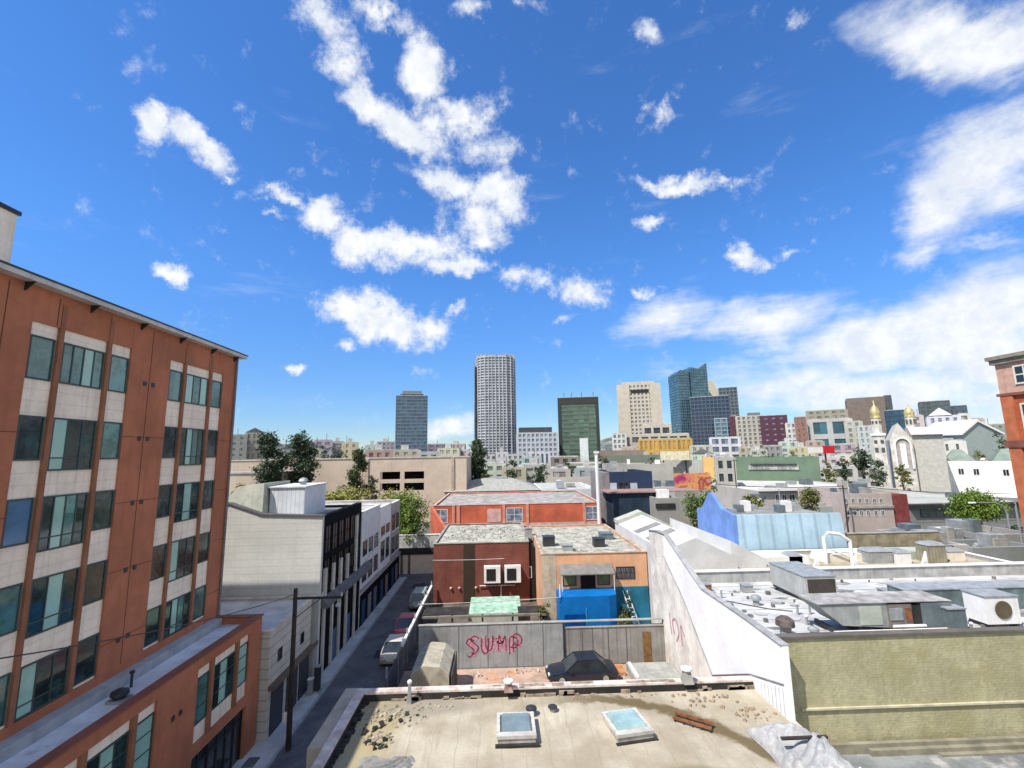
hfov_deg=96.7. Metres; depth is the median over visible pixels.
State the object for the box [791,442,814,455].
house
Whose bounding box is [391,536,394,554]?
window
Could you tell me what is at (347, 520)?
window
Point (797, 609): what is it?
vent pipe
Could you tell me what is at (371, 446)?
house
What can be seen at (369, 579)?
lilac street building
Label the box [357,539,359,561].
window
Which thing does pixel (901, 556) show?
rooftop unit
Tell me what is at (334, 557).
window
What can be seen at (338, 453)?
tree
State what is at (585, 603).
blue enclosure
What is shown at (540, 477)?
dark tree
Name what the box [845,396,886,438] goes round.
taupe block
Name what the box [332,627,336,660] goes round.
door
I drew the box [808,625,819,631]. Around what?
roof vent
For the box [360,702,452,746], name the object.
debris
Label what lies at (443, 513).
window
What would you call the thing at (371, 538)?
window
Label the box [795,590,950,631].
monitor
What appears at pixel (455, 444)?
house
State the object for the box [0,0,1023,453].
sky
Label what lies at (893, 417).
teal block
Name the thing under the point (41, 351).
window
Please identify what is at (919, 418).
house
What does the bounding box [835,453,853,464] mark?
house
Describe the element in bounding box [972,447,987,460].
dark tree
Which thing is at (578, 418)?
office slab
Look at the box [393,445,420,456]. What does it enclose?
house
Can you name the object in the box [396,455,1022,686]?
ground
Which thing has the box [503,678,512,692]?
chimney pot
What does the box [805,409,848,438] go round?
long hill block
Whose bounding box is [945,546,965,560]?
rooftop unit
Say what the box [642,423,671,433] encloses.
office podium
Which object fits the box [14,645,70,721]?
window
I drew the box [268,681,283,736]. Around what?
garage door
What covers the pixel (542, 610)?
shrub
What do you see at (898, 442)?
arched window
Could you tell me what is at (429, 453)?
house
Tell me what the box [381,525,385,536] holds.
window
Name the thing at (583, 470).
house
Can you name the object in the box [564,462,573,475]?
dark tree
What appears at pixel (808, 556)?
beige roof building
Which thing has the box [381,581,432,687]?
lot fence
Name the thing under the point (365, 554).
window
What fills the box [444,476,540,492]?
hip roofed hall
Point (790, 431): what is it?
pale house
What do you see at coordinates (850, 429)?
house
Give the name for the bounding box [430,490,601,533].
red building
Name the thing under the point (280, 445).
house
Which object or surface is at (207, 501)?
window
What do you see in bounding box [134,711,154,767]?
annex window
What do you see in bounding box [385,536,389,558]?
window
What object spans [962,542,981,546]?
roof clutter
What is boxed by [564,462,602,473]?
olive block
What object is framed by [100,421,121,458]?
window
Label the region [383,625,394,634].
road patch
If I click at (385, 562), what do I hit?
white street building
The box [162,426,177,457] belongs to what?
window
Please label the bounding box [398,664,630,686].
yard ground
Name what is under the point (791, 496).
window
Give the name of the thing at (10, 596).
window
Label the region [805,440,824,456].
house
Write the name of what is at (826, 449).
red billboard
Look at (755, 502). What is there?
tree
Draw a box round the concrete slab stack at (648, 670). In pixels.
[626,662,680,678]
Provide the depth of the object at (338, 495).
68.24 m
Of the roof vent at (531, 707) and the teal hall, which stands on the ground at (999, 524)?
the teal hall
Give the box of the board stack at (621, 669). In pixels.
[614,664,625,674]
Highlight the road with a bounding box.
[270,577,432,767]
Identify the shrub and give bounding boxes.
[537,601,550,619]
[617,591,633,623]
[617,611,630,623]
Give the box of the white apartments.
[612,433,626,450]
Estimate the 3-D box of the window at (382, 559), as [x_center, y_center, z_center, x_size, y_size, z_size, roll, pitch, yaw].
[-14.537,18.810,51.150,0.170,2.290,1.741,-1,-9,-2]
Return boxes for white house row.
[946,449,1017,497]
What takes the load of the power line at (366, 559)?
attached to the utility pole at (288, 716)
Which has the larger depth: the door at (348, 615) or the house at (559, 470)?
the house at (559, 470)
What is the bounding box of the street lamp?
[968,502,1010,528]
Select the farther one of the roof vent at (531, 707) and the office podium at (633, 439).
the office podium at (633, 439)
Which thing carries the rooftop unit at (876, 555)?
on the beige roof building at (808, 556)
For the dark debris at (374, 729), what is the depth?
19.59 m
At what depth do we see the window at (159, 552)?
21.89 m
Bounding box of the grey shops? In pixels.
[602,459,676,481]
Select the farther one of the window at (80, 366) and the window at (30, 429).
the window at (80, 366)
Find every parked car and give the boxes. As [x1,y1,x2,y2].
[379,634,404,663]
[393,612,415,633]
[409,587,428,608]
[545,650,617,681]
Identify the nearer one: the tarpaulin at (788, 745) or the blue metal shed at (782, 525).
the tarpaulin at (788, 745)
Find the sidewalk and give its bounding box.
[232,577,405,767]
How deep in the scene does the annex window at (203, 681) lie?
21.12 m
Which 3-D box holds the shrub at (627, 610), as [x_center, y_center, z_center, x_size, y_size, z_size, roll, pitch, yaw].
[10.227,20.350,40.795,1.746,3.570,1.710,-1,-9,-2]
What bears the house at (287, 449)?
on the ground at (999, 524)
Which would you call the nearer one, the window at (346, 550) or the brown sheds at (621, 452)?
the window at (346, 550)
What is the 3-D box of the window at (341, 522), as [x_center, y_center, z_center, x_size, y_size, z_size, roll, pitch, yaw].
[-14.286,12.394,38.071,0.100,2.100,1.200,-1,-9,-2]
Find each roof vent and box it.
[526,704,536,714]
[548,704,556,712]
[750,594,761,605]
[775,615,794,632]
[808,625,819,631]
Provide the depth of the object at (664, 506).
80.58 m
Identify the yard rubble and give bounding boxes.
[457,668,628,684]
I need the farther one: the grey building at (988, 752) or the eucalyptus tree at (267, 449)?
the eucalyptus tree at (267, 449)
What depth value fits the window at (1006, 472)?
137.76 m
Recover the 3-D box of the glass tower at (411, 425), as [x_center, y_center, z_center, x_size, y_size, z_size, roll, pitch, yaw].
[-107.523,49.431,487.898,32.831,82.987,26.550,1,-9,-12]
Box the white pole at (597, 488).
[594,451,600,523]
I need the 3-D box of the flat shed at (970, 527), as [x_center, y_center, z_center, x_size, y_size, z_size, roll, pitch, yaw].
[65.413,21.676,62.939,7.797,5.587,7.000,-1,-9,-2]
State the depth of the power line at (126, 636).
14.88 m
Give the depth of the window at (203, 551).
25.24 m
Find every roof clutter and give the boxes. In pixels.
[445,526,517,541]
[536,530,608,552]
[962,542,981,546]
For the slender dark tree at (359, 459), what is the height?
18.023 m
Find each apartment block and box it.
[484,454,524,464]
[714,418,728,436]
[735,412,762,448]
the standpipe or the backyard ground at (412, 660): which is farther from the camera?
the backyard ground at (412, 660)
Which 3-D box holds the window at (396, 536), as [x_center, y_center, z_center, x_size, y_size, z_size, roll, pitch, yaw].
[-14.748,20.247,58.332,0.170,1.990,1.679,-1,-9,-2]
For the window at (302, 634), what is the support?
in the garage building at (273, 687)
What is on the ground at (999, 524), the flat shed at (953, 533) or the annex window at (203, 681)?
the flat shed at (953, 533)
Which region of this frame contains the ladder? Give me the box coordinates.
[623,591,638,623]
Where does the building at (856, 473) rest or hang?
on the ground at (999, 524)
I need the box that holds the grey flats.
[550,456,579,466]
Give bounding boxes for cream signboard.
[660,451,689,472]
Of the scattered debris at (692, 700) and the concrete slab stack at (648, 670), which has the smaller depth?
the scattered debris at (692, 700)
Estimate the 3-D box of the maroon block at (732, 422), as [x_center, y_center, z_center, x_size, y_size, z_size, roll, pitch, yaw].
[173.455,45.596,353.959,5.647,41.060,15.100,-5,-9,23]
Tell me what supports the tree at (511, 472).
on the ground at (999, 524)
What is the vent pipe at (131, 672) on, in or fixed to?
on the apartment building at (116, 430)
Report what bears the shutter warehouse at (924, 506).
on the ground at (999, 524)
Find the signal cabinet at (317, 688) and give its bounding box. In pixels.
[313,664,321,693]
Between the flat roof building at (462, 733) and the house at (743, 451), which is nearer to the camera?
the flat roof building at (462, 733)
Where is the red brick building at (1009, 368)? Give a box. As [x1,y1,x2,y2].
[984,351,1023,530]
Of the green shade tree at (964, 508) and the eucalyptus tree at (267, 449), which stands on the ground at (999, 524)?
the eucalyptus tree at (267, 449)
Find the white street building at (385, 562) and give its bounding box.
[325,503,391,602]
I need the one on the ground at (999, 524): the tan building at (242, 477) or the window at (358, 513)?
the tan building at (242, 477)
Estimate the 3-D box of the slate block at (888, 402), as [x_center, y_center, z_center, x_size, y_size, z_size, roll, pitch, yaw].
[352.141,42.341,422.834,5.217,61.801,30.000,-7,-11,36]
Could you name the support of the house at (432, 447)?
on the ground at (999, 524)
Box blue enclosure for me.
[556,585,616,625]
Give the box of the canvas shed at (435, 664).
[410,642,456,686]
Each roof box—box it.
[524,527,532,537]
[542,535,554,546]
[561,543,572,550]
[592,536,604,546]
[598,531,613,539]
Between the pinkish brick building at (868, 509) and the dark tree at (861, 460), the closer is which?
the pinkish brick building at (868, 509)
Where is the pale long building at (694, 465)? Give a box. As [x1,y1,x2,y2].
[661,457,702,472]
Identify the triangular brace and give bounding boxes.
[813,554,819,566]
[851,553,857,565]
[921,551,927,563]
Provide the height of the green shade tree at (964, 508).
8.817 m
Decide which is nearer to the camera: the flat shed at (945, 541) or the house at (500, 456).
the flat shed at (945, 541)
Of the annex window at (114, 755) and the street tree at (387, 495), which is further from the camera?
the street tree at (387, 495)
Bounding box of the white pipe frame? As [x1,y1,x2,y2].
[822,531,853,563]
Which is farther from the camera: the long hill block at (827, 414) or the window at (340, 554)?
the long hill block at (827, 414)
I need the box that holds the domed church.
[870,401,950,493]
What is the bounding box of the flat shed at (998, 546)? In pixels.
[948,532,1023,561]
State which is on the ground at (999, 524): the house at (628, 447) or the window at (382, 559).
the house at (628, 447)
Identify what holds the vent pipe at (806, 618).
on the white roof building at (846, 685)
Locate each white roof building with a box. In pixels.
[649,530,1023,742]
[711,478,898,507]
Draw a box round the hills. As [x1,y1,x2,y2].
[282,437,808,455]
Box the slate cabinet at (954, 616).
[940,604,967,627]
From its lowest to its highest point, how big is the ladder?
3.040 m
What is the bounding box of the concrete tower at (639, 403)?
[616,381,662,433]
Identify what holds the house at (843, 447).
on the ground at (999, 524)
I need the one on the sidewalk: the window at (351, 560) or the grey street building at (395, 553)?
the grey street building at (395, 553)
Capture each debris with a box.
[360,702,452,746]
[361,711,425,750]
[571,691,776,721]
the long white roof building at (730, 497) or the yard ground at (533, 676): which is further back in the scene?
the long white roof building at (730, 497)
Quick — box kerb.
[265,577,406,767]
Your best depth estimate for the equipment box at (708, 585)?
31.00 m
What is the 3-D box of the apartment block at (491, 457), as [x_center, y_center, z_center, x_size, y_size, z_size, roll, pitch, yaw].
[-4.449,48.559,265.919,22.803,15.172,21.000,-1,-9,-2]
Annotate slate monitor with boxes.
[885,580,1023,608]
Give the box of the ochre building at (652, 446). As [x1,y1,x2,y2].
[638,438,692,459]
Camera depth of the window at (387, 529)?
53.61 m
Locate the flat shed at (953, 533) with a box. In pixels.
[927,526,975,539]
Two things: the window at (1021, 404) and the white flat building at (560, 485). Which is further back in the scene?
the white flat building at (560, 485)
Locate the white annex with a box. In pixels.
[652,479,674,496]
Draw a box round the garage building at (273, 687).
[220,595,318,741]
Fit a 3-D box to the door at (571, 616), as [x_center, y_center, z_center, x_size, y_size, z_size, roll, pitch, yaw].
[5.505,21.060,39.649,1.800,1.850,0.050,-1,-9,-2]
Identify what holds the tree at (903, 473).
on the ground at (999, 524)
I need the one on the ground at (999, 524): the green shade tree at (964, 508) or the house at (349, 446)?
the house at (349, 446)
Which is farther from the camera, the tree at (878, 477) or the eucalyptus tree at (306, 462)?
the tree at (878, 477)
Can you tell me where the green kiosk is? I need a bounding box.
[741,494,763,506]
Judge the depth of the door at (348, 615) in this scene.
39.42 m
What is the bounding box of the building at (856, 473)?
[820,464,892,487]
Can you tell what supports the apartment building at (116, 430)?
on the ground at (999, 524)
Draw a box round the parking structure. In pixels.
[231,456,474,521]
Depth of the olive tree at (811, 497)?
82.90 m
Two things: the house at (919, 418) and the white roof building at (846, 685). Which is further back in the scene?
the house at (919, 418)
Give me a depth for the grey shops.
135.80 m
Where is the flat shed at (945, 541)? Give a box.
[910,529,968,551]
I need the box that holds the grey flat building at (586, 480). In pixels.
[544,474,590,485]
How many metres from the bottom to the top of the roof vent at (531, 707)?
0.378 m
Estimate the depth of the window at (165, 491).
22.32 m
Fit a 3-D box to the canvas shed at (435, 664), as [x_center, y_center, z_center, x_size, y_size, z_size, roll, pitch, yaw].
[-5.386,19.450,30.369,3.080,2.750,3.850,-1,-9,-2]
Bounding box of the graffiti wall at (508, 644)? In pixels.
[418,617,665,668]
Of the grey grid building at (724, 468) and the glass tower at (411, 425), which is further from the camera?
the glass tower at (411, 425)
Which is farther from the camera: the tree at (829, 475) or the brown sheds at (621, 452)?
the brown sheds at (621, 452)
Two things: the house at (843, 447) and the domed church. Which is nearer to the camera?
the domed church
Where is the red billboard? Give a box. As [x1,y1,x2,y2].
[808,446,834,463]
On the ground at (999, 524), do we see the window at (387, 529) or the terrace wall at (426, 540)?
the terrace wall at (426, 540)
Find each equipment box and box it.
[702,582,711,590]
[739,583,753,592]
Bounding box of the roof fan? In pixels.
[105,687,132,704]
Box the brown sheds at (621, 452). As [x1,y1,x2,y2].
[599,450,644,462]
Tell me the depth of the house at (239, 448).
253.46 m
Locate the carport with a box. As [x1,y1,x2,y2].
[420,596,545,623]
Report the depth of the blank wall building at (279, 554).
33.77 m
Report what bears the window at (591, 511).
in the red building at (562, 507)
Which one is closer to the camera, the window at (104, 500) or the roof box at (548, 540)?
the window at (104, 500)
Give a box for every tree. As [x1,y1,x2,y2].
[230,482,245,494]
[249,429,292,483]
[282,429,322,483]
[314,445,335,457]
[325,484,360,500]
[329,445,346,457]
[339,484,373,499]
[345,447,371,499]
[375,486,411,507]
[390,487,433,543]
[468,438,490,479]
[504,459,517,478]
[530,463,549,482]
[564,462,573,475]
[598,455,608,469]
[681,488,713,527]
[706,472,717,492]
[742,494,764,506]
[796,486,823,511]
[821,460,838,482]
[835,458,852,480]
[849,447,873,483]
[868,458,887,486]
[892,462,913,490]
[939,486,1019,524]
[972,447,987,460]
[992,433,1006,451]
[1006,525,1022,530]
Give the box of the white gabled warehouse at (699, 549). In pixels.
[614,510,766,622]
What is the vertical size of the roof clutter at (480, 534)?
0.254 m
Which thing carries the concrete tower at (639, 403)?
on the ground at (999, 524)
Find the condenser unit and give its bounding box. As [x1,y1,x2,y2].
[960,588,1021,626]
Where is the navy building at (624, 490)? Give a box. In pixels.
[590,463,701,529]
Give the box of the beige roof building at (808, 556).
[738,547,1011,568]
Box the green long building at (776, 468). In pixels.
[735,455,821,480]
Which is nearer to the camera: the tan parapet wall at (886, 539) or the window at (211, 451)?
the window at (211, 451)
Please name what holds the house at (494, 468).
on the ground at (999, 524)
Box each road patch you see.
[363,675,385,687]
[374,650,381,657]
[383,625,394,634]
[411,583,424,588]
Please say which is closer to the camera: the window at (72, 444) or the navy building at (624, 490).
the window at (72, 444)
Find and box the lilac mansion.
[925,408,961,426]
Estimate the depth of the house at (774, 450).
261.31 m
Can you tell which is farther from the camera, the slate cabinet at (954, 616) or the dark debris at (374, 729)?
the slate cabinet at (954, 616)
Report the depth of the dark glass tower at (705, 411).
441.86 m
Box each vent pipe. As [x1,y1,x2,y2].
[129,670,135,687]
[795,602,798,614]
[804,614,808,624]
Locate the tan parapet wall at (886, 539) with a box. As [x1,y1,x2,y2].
[845,531,940,547]
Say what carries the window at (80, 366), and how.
in the apartment building at (116, 430)
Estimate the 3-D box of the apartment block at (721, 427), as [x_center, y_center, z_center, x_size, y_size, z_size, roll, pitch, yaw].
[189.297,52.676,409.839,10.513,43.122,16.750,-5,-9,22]
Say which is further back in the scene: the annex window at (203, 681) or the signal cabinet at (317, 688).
the signal cabinet at (317, 688)
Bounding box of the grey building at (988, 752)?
[830,735,1023,767]
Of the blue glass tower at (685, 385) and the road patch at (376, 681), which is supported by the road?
the road patch at (376, 681)
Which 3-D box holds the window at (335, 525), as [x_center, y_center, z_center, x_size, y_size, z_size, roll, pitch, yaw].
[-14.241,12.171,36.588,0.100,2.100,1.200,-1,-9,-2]
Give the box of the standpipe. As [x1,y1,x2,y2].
[407,679,411,704]
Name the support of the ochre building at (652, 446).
on the ground at (999, 524)
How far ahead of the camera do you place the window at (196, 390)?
24.81 m
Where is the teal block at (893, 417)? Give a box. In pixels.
[884,409,905,434]
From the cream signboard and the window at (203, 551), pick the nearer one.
the window at (203, 551)
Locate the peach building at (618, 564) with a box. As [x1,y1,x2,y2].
[529,524,649,623]
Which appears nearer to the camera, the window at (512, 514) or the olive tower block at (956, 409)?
the window at (512, 514)
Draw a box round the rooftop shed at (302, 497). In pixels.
[268,477,327,513]
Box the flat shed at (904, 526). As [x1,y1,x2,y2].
[875,523,920,531]
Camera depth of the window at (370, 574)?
46.28 m
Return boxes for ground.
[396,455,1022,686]
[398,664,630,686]
[406,602,649,668]
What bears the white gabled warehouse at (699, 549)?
on the ground at (999, 524)
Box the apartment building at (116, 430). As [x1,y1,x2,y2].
[0,202,263,767]
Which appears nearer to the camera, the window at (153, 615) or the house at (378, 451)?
the window at (153, 615)
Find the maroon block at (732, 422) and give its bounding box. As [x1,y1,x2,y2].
[729,416,736,435]
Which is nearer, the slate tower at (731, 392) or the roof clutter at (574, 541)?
the roof clutter at (574, 541)
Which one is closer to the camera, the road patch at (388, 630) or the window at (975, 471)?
the road patch at (388, 630)
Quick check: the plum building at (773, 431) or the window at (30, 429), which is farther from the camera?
the plum building at (773, 431)
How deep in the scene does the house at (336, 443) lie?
256.75 m
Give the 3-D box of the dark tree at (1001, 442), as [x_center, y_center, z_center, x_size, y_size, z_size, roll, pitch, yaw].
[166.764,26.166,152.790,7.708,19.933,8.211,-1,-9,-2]
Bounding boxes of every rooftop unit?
[780,551,802,561]
[857,546,893,563]
[888,548,911,563]
[914,540,947,563]
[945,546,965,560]
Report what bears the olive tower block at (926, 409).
on the ground at (999, 524)
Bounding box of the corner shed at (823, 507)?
[791,501,832,512]
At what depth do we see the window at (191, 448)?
24.34 m
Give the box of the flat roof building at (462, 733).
[306,675,802,767]
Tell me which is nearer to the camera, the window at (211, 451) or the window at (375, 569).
the window at (211, 451)
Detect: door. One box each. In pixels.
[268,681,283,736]
[285,666,297,711]
[297,654,308,700]
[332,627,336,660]
[346,612,349,642]
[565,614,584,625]
[580,575,595,587]
[643,631,651,661]
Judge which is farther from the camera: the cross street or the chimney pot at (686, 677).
the cross street
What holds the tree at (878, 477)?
on the ground at (999, 524)
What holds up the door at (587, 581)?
in the peach building at (618, 564)
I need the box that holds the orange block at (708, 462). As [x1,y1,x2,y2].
[702,453,714,478]
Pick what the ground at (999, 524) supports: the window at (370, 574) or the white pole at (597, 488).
the white pole at (597, 488)
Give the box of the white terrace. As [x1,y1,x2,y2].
[957,413,970,419]
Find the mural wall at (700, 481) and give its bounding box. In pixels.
[673,467,710,525]
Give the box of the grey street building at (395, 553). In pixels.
[325,499,400,588]
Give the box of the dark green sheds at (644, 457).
[608,452,660,462]
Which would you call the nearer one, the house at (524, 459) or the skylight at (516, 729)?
the skylight at (516, 729)
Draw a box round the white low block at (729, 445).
[709,436,740,456]
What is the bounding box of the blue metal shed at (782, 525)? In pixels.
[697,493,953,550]
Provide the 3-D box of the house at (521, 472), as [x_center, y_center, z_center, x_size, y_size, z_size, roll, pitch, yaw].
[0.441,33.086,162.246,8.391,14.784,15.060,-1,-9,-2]
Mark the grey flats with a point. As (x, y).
(555, 460)
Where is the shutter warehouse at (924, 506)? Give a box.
[898,489,1020,522]
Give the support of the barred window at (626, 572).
in the peach building at (618, 564)
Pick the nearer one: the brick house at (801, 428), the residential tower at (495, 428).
the brick house at (801, 428)
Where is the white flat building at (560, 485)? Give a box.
[533,480,590,496]
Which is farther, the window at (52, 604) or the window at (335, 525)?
the window at (335, 525)
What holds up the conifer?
on the ground at (999, 524)
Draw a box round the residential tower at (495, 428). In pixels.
[474,353,516,458]
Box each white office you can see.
[516,427,557,456]
[528,451,550,464]
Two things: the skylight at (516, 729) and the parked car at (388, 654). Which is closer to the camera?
the skylight at (516, 729)
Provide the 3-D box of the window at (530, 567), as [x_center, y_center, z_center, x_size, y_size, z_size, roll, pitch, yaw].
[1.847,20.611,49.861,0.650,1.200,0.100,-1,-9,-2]
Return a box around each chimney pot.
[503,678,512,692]
[680,665,693,684]
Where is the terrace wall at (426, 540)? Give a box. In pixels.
[399,534,439,547]
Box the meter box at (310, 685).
[307,677,313,695]
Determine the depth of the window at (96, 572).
18.43 m
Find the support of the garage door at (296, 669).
in the garage building at (273, 687)
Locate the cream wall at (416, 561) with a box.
[399,547,433,573]
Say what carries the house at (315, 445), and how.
on the ground at (999, 524)
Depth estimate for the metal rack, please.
19.74 m
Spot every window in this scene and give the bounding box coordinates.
[0,497,34,548]
[0,582,23,636]
[0,672,10,726]
[13,415,45,460]
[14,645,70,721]
[25,334,55,381]
[25,567,79,638]
[36,492,88,552]
[47,417,96,470]
[59,342,104,389]
[73,633,98,686]
[82,559,107,606]
[87,731,128,767]
[91,490,114,530]
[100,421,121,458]
[107,354,128,392]
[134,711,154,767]
[143,605,160,647]
[150,543,166,581]
[156,484,171,518]
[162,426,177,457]
[163,591,190,638]
[167,369,182,401]
[168,535,195,582]
[174,481,199,522]
[179,428,203,465]
[184,374,208,405]
[193,584,205,620]
[194,670,209,726]
[197,531,209,563]
[202,480,213,509]
[206,430,217,457]
[210,380,221,407]
[212,651,234,709]
[237,641,247,687]
[277,646,282,661]
[300,631,304,644]
[324,524,331,554]
[324,557,330,584]
[330,553,336,582]
[332,521,338,549]
[337,549,343,576]
[338,518,344,546]
[343,545,348,572]
[344,516,349,542]
[349,542,354,567]
[350,514,355,539]
[356,512,359,534]
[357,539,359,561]
[361,573,366,584]
[362,539,367,557]
[368,536,372,553]
[368,558,372,578]
[373,553,377,572]
[374,532,378,548]
[380,539,384,563]
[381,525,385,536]
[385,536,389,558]
[386,522,389,533]
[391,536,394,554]
[392,514,395,531]
[395,533,398,550]
[396,512,398,528]
[435,509,447,522]
[484,565,499,584]
[504,564,520,583]
[506,508,522,521]
[529,566,531,577]
[563,575,576,585]
[585,506,596,519]
[597,574,609,584]
[616,566,634,578]
[619,482,627,488]
[789,494,794,500]
[896,439,912,468]
[957,468,964,474]
[973,469,979,474]
[1002,469,1009,475]
[1012,364,1023,383]
[1019,403,1023,425]
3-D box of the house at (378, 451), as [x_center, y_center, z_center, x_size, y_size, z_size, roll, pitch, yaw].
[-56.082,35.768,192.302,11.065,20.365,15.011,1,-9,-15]
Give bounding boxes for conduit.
[725,600,792,611]
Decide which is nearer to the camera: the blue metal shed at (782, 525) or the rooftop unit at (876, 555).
the rooftop unit at (876, 555)
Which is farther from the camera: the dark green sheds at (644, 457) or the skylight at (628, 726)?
the dark green sheds at (644, 457)
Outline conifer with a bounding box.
[365,475,381,499]
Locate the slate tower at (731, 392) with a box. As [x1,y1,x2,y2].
[708,380,739,415]
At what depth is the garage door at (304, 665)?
30.65 m
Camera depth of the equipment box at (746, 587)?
30.41 m
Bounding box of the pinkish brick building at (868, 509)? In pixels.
[797,483,910,532]
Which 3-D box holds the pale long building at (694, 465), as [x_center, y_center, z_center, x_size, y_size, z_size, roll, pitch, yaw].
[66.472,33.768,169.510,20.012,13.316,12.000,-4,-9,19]
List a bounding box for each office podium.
[626,433,689,446]
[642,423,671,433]
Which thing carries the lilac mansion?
on the ground at (999, 524)
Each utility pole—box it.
[283,588,342,749]
[838,485,848,532]
[1008,500,1022,542]
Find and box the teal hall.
[807,418,851,455]
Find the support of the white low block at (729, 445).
on the ground at (999, 524)
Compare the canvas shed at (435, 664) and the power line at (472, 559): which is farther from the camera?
the power line at (472, 559)
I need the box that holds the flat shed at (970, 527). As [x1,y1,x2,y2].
[945,518,1023,542]
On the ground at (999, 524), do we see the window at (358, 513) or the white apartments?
the white apartments
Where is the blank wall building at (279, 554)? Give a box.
[221,502,372,675]
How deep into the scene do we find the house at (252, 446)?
262.94 m
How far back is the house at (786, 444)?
272.77 m
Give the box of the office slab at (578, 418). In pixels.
[557,392,600,461]
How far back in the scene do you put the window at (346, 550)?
38.98 m
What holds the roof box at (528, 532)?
on the brown siding building at (458, 577)
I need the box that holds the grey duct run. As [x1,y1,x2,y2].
[876,587,887,591]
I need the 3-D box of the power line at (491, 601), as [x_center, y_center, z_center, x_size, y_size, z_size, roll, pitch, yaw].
[-2.081,18.968,39.820,12.312,0.457,0.054,-1,-9,0]
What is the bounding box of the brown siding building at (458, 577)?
[433,522,535,603]
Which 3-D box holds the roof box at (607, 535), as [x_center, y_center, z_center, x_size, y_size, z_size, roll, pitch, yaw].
[10.585,17.133,51.356,1.500,0.720,1.500,-1,-9,-2]
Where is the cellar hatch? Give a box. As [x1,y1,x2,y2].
[241,757,259,767]
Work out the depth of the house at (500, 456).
226.86 m
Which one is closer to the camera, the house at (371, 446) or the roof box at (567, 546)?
the roof box at (567, 546)
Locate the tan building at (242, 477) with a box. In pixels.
[229,470,293,495]
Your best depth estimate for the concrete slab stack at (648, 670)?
32.35 m
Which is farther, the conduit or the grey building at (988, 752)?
the conduit
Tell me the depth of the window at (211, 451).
26.11 m
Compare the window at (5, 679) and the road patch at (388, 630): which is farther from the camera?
the road patch at (388, 630)
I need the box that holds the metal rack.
[672,711,713,731]
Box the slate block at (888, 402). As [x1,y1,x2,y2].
[884,395,892,409]
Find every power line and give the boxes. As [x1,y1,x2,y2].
[0,595,292,658]
[338,510,396,594]
[418,597,558,604]
[433,558,503,560]
[717,484,838,487]
[860,486,1000,493]
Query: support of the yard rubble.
on the yard ground at (533, 676)
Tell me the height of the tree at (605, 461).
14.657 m
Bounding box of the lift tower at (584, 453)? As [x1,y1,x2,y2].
[580,438,588,461]
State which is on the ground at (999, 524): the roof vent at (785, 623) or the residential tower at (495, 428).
the residential tower at (495, 428)
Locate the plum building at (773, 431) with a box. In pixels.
[760,414,787,445]
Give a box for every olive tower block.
[918,400,951,426]
[951,405,967,414]
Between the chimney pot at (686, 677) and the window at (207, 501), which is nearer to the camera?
the chimney pot at (686, 677)
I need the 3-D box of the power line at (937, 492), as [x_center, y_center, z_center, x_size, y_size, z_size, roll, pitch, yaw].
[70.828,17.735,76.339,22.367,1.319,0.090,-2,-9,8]
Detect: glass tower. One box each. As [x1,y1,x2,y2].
[395,391,427,451]
[668,363,708,441]
[690,395,730,444]
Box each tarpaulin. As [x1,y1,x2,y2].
[356,755,414,767]
[746,721,853,767]
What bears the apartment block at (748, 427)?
on the ground at (999, 524)
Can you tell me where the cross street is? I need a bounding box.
[399,574,432,577]
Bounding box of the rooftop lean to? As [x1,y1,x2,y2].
[228,480,289,512]
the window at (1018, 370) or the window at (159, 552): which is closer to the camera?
the window at (159, 552)
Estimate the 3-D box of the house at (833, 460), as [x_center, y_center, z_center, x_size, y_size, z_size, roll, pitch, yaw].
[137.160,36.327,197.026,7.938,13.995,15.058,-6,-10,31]
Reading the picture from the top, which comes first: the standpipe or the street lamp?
the street lamp
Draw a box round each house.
[231,434,247,459]
[245,428,263,459]
[269,443,283,458]
[279,440,302,458]
[309,441,321,457]
[314,439,332,457]
[332,438,343,457]
[341,438,358,457]
[364,441,374,452]
[365,444,392,490]
[377,437,395,449]
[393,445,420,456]
[417,451,439,456]
[427,439,444,451]
[437,444,460,455]
[452,441,465,448]
[461,446,469,456]
[484,453,505,477]
[496,447,508,463]
[501,456,525,480]
[521,449,541,462]
[521,458,550,482]
[548,464,570,476]
[574,460,600,476]
[621,440,638,449]
[690,445,712,458]
[690,447,715,459]
[738,440,752,456]
[749,446,767,456]
[762,439,782,455]
[778,438,798,455]
[785,422,795,440]
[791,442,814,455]
[794,416,808,445]
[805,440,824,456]
[818,453,840,466]
[829,443,855,455]
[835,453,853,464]
[844,421,862,449]
[853,445,874,464]
[856,425,873,450]
[914,409,924,426]
[930,419,1004,459]
[943,438,967,455]
[971,417,984,422]
[987,418,1008,448]
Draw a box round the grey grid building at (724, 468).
[713,453,737,502]
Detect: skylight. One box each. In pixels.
[495,711,539,748]
[601,708,658,746]
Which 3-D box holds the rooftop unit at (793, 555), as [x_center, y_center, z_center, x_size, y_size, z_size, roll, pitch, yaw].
[25.491,15.840,41.527,1.300,0.960,1.400,-1,-9,-2]
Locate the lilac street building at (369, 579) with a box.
[358,504,380,627]

